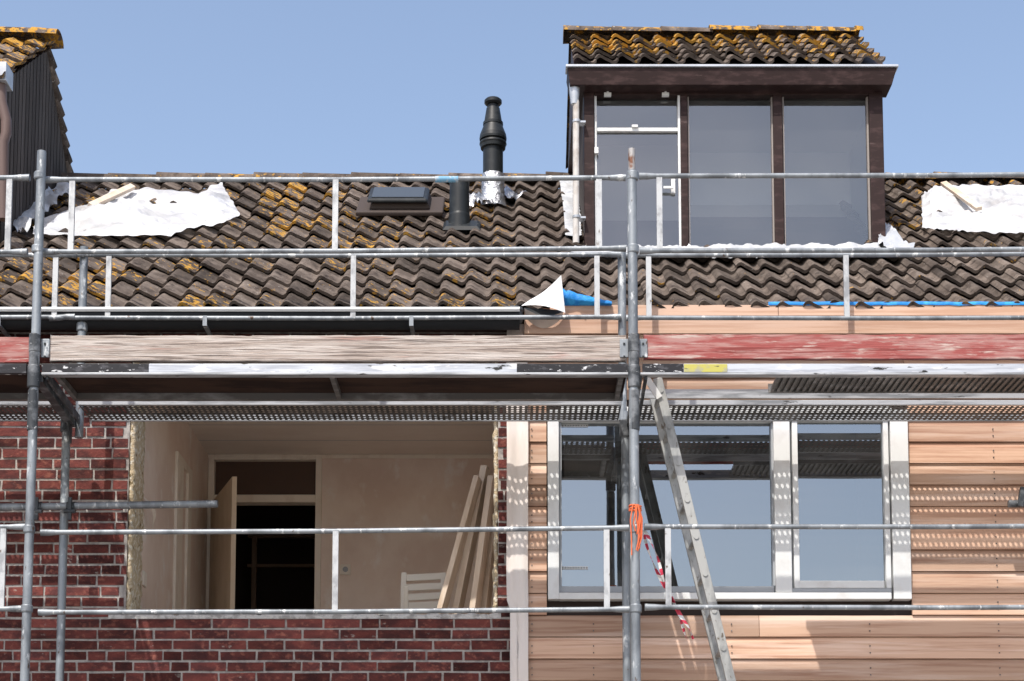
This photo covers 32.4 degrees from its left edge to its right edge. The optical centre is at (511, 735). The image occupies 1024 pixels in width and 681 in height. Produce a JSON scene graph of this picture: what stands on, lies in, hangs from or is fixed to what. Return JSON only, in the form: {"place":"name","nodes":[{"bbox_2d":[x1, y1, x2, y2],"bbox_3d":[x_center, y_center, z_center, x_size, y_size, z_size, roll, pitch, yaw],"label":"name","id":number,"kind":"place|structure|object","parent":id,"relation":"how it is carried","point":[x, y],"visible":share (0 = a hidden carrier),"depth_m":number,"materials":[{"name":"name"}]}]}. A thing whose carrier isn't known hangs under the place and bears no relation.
{"place":"outdoors","nodes":[
{"label":"outdoors","id":0,"kind":"place"},
{"bbox_2d":[177,406,493,453],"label":"room ceiling","id":1,"kind":"structure","parent":0,"point":[343,430],"depth_m":12.65,"materials":[{"name":"beige paint"}]},
{"bbox_2d":[178,408,491,440],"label":"ceiling joints","id":2,"kind":"object","parent":1,"relation":"attached to","point":[341,440],"visible":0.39,"depth_m":12.75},
{"bbox_2d":[205,458,493,614],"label":"room back wall","id":3,"kind":"structure","parent":0,"point":[393,492],"depth_m":13.09,"materials":[{"name":"beige paint"}]},
{"bbox_2d":[206,454,493,608],"bbox_3d":[-1.163,-0.875,13.048,2.206,2.454,0.110,0,-6,0],"label":"door frame","id":4,"kind":"object","parent":3,"relation":"attached to","point":[315,500],"visible":0.76,"depth_m":13.11,"materials":[{"name":"beige wood"}]},
{"bbox_2d":[209,477,236,608],"bbox_3d":[-2.077,-0.746,12.572,0.033,2.058,0.849,2,-6,-20],"label":"door leaf","id":5,"kind":"object","parent":4,"relation":"attached to","point":[222,569],"visible":0.44,"depth_m":12.49,"materials":[{"name":"brown wood"}]},
{"bbox_2d":[215,462,315,494],"bbox_3d":[-1.839,-1.920,13.168,0.755,0.265,0.010,0,-6,0],"label":"transom pane","id":6,"kind":"object","parent":4,"relation":"attached to","point":[276,478],"visible":1,"depth_m":13.16,"materials":[{"name":"black glass"}]},
{"bbox_2d":[0,0,1023,188],"label":"sky","id":7,"kind":"structure","parent":0,"point":[145,86],"materials":[{"name":"blue"}]},
{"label":"room floor","id":8,"kind":"structure","parent":0,"visible":0},
{"bbox_2d":[140,406,207,608],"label":"room left wall","id":9,"kind":"structure","parent":8,"relation":"on","point":[164,441],"depth_m":11.62,"materials":[{"name":"beige paint"}]},
{"bbox_2d":[143,497,155,527],"bbox_3d":[-2.249,-1.403,10.834,0.132,0.221,0.120,3,-7,-27],"label":"peeling strip","id":10,"kind":"object","parent":9,"relation":"attached to","point":[154,513],"visible":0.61,"depth_m":10.84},
{"bbox_2d":[172,451,192,608],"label":"wall trim","id":11,"kind":"structure","parent":9,"relation":"attached to","point":[181,466],"depth_m":11.97,"materials":[{"name":"brown wood"}]},
{"bbox_2d":[142,564,350,587],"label":"wall sockets","id":12,"kind":"object","parent":9,"relation":"attached to","point":[144,577],"depth_m":13.03,"materials":[{"name":"white plastic"}]},
{"bbox_2d":[235,506,314,614],"bbox_3d":[-1.839,-0.809,13.916,1.445,2.504,1.590,0,-6,0],"label":"hallway","id":13,"kind":"object","parent":8,"relation":"on","point":[285,588],"visible":0.12,"depth_m":14.68,"materials":[{"name":"black"}]},
{"bbox_2d":[247,535,314,614],"bbox_3d":[-1.789,-0.582,14.304,0.745,2.134,0.070,0,-6,0],"label":"hallway frame","id":14,"kind":"object","parent":8,"relation":"on","point":[254,565],"visible":0.62,"depth_m":14.37,"materials":[{"name":"brown wood"}]},
{"bbox_2d":[400,572,448,613],"bbox_3d":[-0.567,-0.451,11.413,0.322,1.272,0.451,0,-6,0],"label":"folding chair","id":15,"kind":"object","parent":8,"relation":"on","point":[406,597],"visible":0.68,"depth_m":11.54,"materials":[{"name":"paint"}]},
{"bbox_2d":[437,465,493,613],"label":"timber planks","id":16,"kind":"object","parent":8,"relation":"on","point":[479,504],"visible":0.56,"depth_m":10.99,"materials":[{"name":"beige wood"}]},
{"label":"ground","id":17,"kind":"structure","parent":0,"visible":0},
{"bbox_2d":[0,332,509,680],"bbox_3d":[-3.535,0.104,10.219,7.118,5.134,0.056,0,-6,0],"label":"brick courses","id":18,"kind":"object","parent":17,"relation":"on","point":[217,623],"visible":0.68,"depth_m":10.27,"materials":[{"name":"red brick"}]},
{"bbox_2d":[0,330,506,331],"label":"eaves board","id":19,"kind":"object","parent":18,"relation":"attached to","point":[264,331],"visible":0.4,"depth_m":10.40,"materials":[{"name":"brown paint"}]},
{"bbox_2d":[0,316,414,336],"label":"gutter brackets","id":20,"kind":"object","parent":19,"relation":"attached to","point":[205,326],"visible":0.76,"depth_m":10.16,"materials":[{"name":"grey metal"}]},
{"bbox_2d":[0,312,519,329],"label":"gutter","id":21,"kind":"object","parent":19,"relation":"attached to","point":[46,324],"visible":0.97,"depth_m":10.18,"materials":[{"name":"metal"}]},
{"bbox_2d":[0,307,519,311],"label":"gutter bead","id":22,"kind":"object","parent":21,"relation":"attached to","point":[268,309],"visible":1,"depth_m":10.13,"materials":[{"name":"grey metal"}]},
{"bbox_2d":[506,305,523,323],"bbox_3d":[0.009,-2.438,10.211,0.116,0.080,0.116,0,-6,0],"label":"gutter outlet","id":23,"kind":"object","parent":21,"relation":"attached to","point":[521,310],"visible":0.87,"depth_m":10.18,"materials":[{"name":"grey metal"}]},
{"bbox_2d":[0,189,515,306],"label":"roof underlay","id":24,"kind":"object","parent":18,"relation":"on","point":[263,292],"depth_m":11.36,"materials":[{"name":"brown wood"}]},
{"bbox_2d":[0,171,572,306],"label":"roof tiles","id":25,"kind":"object","parent":24,"relation":"on","point":[222,293],"visible":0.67,"depth_m":11.19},
{"bbox_2d":[13,182,68,231],"bbox_3d":[-3.267,-3.694,12.215,0.218,0.933,1.278,0,-6,0],"label":"lead flashing","id":26,"kind":"object","parent":25,"relation":"attached to","point":[22,223],"visible":0.76,"depth_m":12.13,"materials":[{"name":"grey metal"}]},
{"bbox_2d":[33,182,239,235],"bbox_3d":[-2.532,-3.663,12.203,1.350,0.926,1.268,0,-6,0],"label":"plastic sheet","id":27,"kind":"object","parent":25,"relation":"on","point":[135,213],"visible":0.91,"depth_m":11.91,"materials":[{"name":"white plastic"}]},
{"bbox_2d":[87,183,134,205],"bbox_3d":[-2.789,-3.764,12.276,0.051,0.357,0.487,-3,-7,24],"label":"wooden batten","id":28,"kind":"object","parent":27,"relation":"on","point":[117,193],"visible":0.87,"depth_m":12.27,"materials":[{"name":"beige wood"}]},
{"bbox_2d":[356,193,444,215],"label":"flashing kerb","id":29,"kind":"structure","parent":25,"relation":"on","point":[433,206],"depth_m":12.11,"materials":[{"name":"brown metal"}]},
{"bbox_2d":[367,188,429,202],"bbox_3d":[-0.786,-3.751,12.221,0.416,0.213,0.281,0,-6,0],"label":"roof window","id":30,"kind":"structure","parent":29,"relation":"on","point":[424,199],"depth_m":12.08,"materials":[{"name":"grey glass"}]},
{"bbox_2d":[372,187,424,197],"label":"lid glazing","id":31,"kind":"structure","parent":30,"relation":"on","point":[398,192],"depth_m":12.19,"materials":[{"name":"glass"}]},
{"bbox_2d":[443,181,479,238],"bbox_3d":[-0.338,-3.540,11.858,0.250,0.405,0.186,0,-6,0],"label":"vent pipe","id":32,"kind":"object","parent":25,"relation":"on","point":[459,217],"visible":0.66,"depth_m":11.82,"materials":[{"name":"black plastic"}]},
{"bbox_2d":[469,96,526,211],"bbox_3d":[-0.100,-4.099,12.473,0.420,0.826,0.320,0,-6,0],"label":"boiler flue","id":33,"kind":"object","parent":25,"relation":"on","point":[493,139],"visible":0.96,"depth_m":12.38,"materials":[{"name":"black plastic"}]},
{"bbox_2d":[108,613,500,618],"bbox_3d":[-1.210,-0.697,10.421,2.291,0.057,0.298,0,-6,0],"label":"mortar ledge","id":34,"kind":"object","parent":18,"relation":"on","point":[363,616],"visible":0.6,"depth_m":10.28,"materials":[{"name":"grey concrete"}]},
{"bbox_2d":[126,362,497,609],"bbox_3d":[-1.171,-1.457,10.505,2.202,1.546,0.290,0,-6,0],"label":"insulation edge","id":35,"kind":"object","parent":18,"relation":"attached to","point":[135,516],"visible":0.68,"depth_m":10.41,"materials":[{"name":"plastic"}]},
{"bbox_2d":[0,148,1023,680],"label":"scaffolding","id":36,"kind":"object","parent":17,"relation":"on","point":[302,372],"visible":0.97,"depth_m":9.36,"materials":[{"name":"metal"}]},
{"bbox_2d":[521,276,564,312],"bbox_3d":[0.177,-2.550,10.159,0.259,0.234,0.061,-1,-6,10],"label":"loose membrane","id":37,"kind":"object","parent":36,"relation":"on","point":[551,296],"visible":1,"depth_m":10.14,"materials":[{"name":"white plastic"}]},
{"bbox_2d":[524,308,562,327],"bbox_3d":[0.183,-2.419,10.196,0.224,0.089,0.085,0,-6,0],"label":"membrane lower flap","id":38,"kind":"object","parent":36,"relation":"attached to","point":[543,323],"visible":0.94,"depth_m":10.21,"materials":[{"name":"beige plastic"}]},
{"bbox_2d":[525,308,561,314],"bbox_3d":[0.183,-2.448,10.162,0.225,0.055,0.020,0,-6,0],"label":"membrane dark underside","id":39,"kind":"object","parent":36,"relation":"on","point":[543,311],"visible":1,"depth_m":10.16,"materials":[{"name":"black plastic"}]},
{"bbox_2d":[628,504,642,554],"bbox_3d":[0.641,-1.069,9.150,0.071,0.273,0.095,0,-6,0],"label":"orange rope","id":40,"kind":"object","parent":36,"relation":"attached to","point":[639,521],"visible":1,"depth_m":9.12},
{"bbox_2d":[643,530,693,638],"bbox_3d":[0.814,-0.792,9.213,0.270,0.584,0.060,0,-6,0],"label":"barrier tape","id":41,"kind":"object","parent":36,"relation":"attached to","point":[662,581],"visible":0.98,"depth_m":9.21,"materials":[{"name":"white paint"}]},
{"bbox_2d":[647,378,735,680],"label":"ladder","id":42,"kind":"object","parent":36,"relation":"on","point":[692,537],"visible":0.91,"depth_m":9.52,"materials":[{"name":"metal"}]},
{"bbox_2d":[506,324,527,680],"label":"membrane strip","id":43,"kind":"object","parent":17,"relation":"on","point":[517,515],"visible":0.66,"depth_m":10.23,"materials":[{"name":"white plastic"}]},
{"bbox_2d":[528,400,1023,615],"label":"wall backing","id":44,"kind":"object","parent":17,"relation":"on","point":[747,612],"depth_m":10.24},
{"bbox_2d":[547,407,911,600],"bbox_3d":[1.261,-1.354,10.288,2.105,1.143,0.099,0,-6,0],"label":"window frame","id":45,"kind":"object","parent":44,"relation":"attached to","point":[900,513],"visible":0.61,"depth_m":10.23,"materials":[{"name":"white plastic"}]},
{"bbox_2d":[562,425,586,568],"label":"glass label marks","id":46,"kind":"object","parent":45,"relation":"attached to","point":[573,567],"visible":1,"depth_m":10.26,"materials":[{"name":"black plastic"}]},
{"bbox_2d":[562,424,587,568],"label":"glass labels","id":47,"kind":"object","parent":45,"relation":"attached to","point":[574,426],"visible":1,"depth_m":10.35,"materials":[{"name":"white paint"}]},
{"bbox_2d":[561,423,884,585],"bbox_3d":[1.233,-1.382,10.301,1.886,1.023,0.020,0,-6,0],"label":"window glass","id":48,"kind":"object","parent":45,"relation":"in","point":[727,467],"visible":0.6,"depth_m":10.30,"materials":[{"name":"glass"}]},
{"bbox_2d":[559,422,891,592],"bbox_3d":[1.237,-1.338,10.295,1.924,1.024,0.083,0,-6,0],"label":"window rebate","id":49,"kind":"object","parent":45,"relation":"attached to","point":[674,589],"depth_m":10.22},
{"bbox_2d":[790,422,891,587],"bbox_3d":[1.924,-1.352,10.310,0.587,0.997,0.055,0,-6,0],"label":"sash gap","id":50,"kind":"object","parent":45,"relation":"attached to","point":[791,504],"visible":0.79,"depth_m":10.28,"materials":[{"name":"grey"}]},
{"bbox_2d":[791,422,891,587],"bbox_3d":[1.918,-1.346,10.295,0.563,0.994,0.085,0,-6,0],"label":"opening sash","id":51,"kind":"object","parent":45,"relation":"attached to","point":[886,583],"visible":0.84,"depth_m":10.24,"materials":[{"name":"white paint"}]},
{"bbox_2d":[527,356,1023,680],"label":"cedar boards","id":52,"kind":"object","parent":44,"relation":"attached to","point":[953,466],"visible":0.73,"depth_m":10.21,"materials":[{"name":"brown wood"}]},
{"bbox_2d":[531,428,1000,674],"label":"cladding nails","id":53,"kind":"object","parent":52,"relation":"attached to","point":[731,623],"visible":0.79,"depth_m":10.22,"materials":[{"name":"metal"}]},
{"bbox_3d":[3.067,0.406,12.807,6.066,5.071,4.658,0,-6,0],"label":"rear wall","id":54,"kind":"object","parent":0,"visible":0},
{"bbox_2d":[515,189,1023,323],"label":"roof underlay","id":55,"kind":"object","parent":54,"relation":"on","point":[710,231],"depth_m":11.93,"materials":[{"name":"brown wood"}]},
{"bbox_2d":[560,24,914,257],"bbox_3d":[1.473,-3.874,12.139,2.250,2.255,1.967,0,-6,0],"label":"dormer","id":56,"kind":"object","parent":55,"relation":"on","point":[758,98],"visible":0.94,"depth_m":11.88,"materials":[{"name":"brown paint"}]},
{"bbox_2d":[515,171,1023,308],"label":"roof tiles","id":57,"kind":"object","parent":55,"relation":"on","point":[819,290],"visible":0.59,"depth_m":10.95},
{"bbox_2d":[524,305,1023,338],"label":"fascia boards","id":58,"kind":"object","parent":57,"relation":"attached to","point":[588,327],"visible":0.52,"depth_m":10.26,"materials":[{"name":"brown wood"}]},
{"bbox_2d":[563,289,1023,305],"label":"blue breather membrane","id":59,"kind":"object","parent":57,"relation":"attached to","point":[571,298],"visible":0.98,"depth_m":10.26,"materials":[{"name":"blue plastic"}]},
{"bbox_2d":[921,184,1023,233],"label":"plastic sheet","id":60,"kind":"object","parent":57,"relation":"on","point":[1002,210],"visible":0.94,"depth_m":12.07,"materials":[{"name":"white plastic"}]},
{"bbox_2d":[941,181,981,210],"bbox_3d":[3.104,-3.736,12.178,0.049,0.434,0.555,1,-6,-11],"label":"wooden batten","id":61,"kind":"object","parent":60,"relation":"on","point":[963,197],"visible":1,"depth_m":12.14,"materials":[{"name":"beige wood"}]},
{"bbox_3d":[-3.493,0.407,12.817,7.014,5.071,4.638,0,-6,0],"label":"rear wall","id":62,"kind":"object","parent":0,"visible":0},
{"bbox_2d":[0,51,62,246],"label":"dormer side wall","id":63,"kind":"structure","parent":62,"relation":"on","point":[17,67],"depth_m":12.25,"materials":[{"name":"brown paint"}]},
{"bbox_2d":[0,52,66,248],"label":"side cladding","id":64,"kind":"structure","parent":63,"relation":"attached to","point":[53,138],"depth_m":12.21,"materials":[{"name":"black wood"}]},
{"bbox_2d":[0,26,73,172],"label":"roof tiles","id":65,"kind":"object","parent":63,"relation":"on","point":[29,41],"visible":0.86,"depth_m":12.64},
{"bbox_2d":[0,62,12,90],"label":"box gutter","id":66,"kind":"object","parent":65,"relation":"attached to","point":[7,79],"visible":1,"depth_m":11.42,"materials":[{"name":"metal"}]},
{"bbox_2d":[0,82,10,221],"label":"downpipe","id":67,"kind":"object","parent":66,"relation":"attached to","point":[5,133],"visible":0.85,"depth_m":11.38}
]}

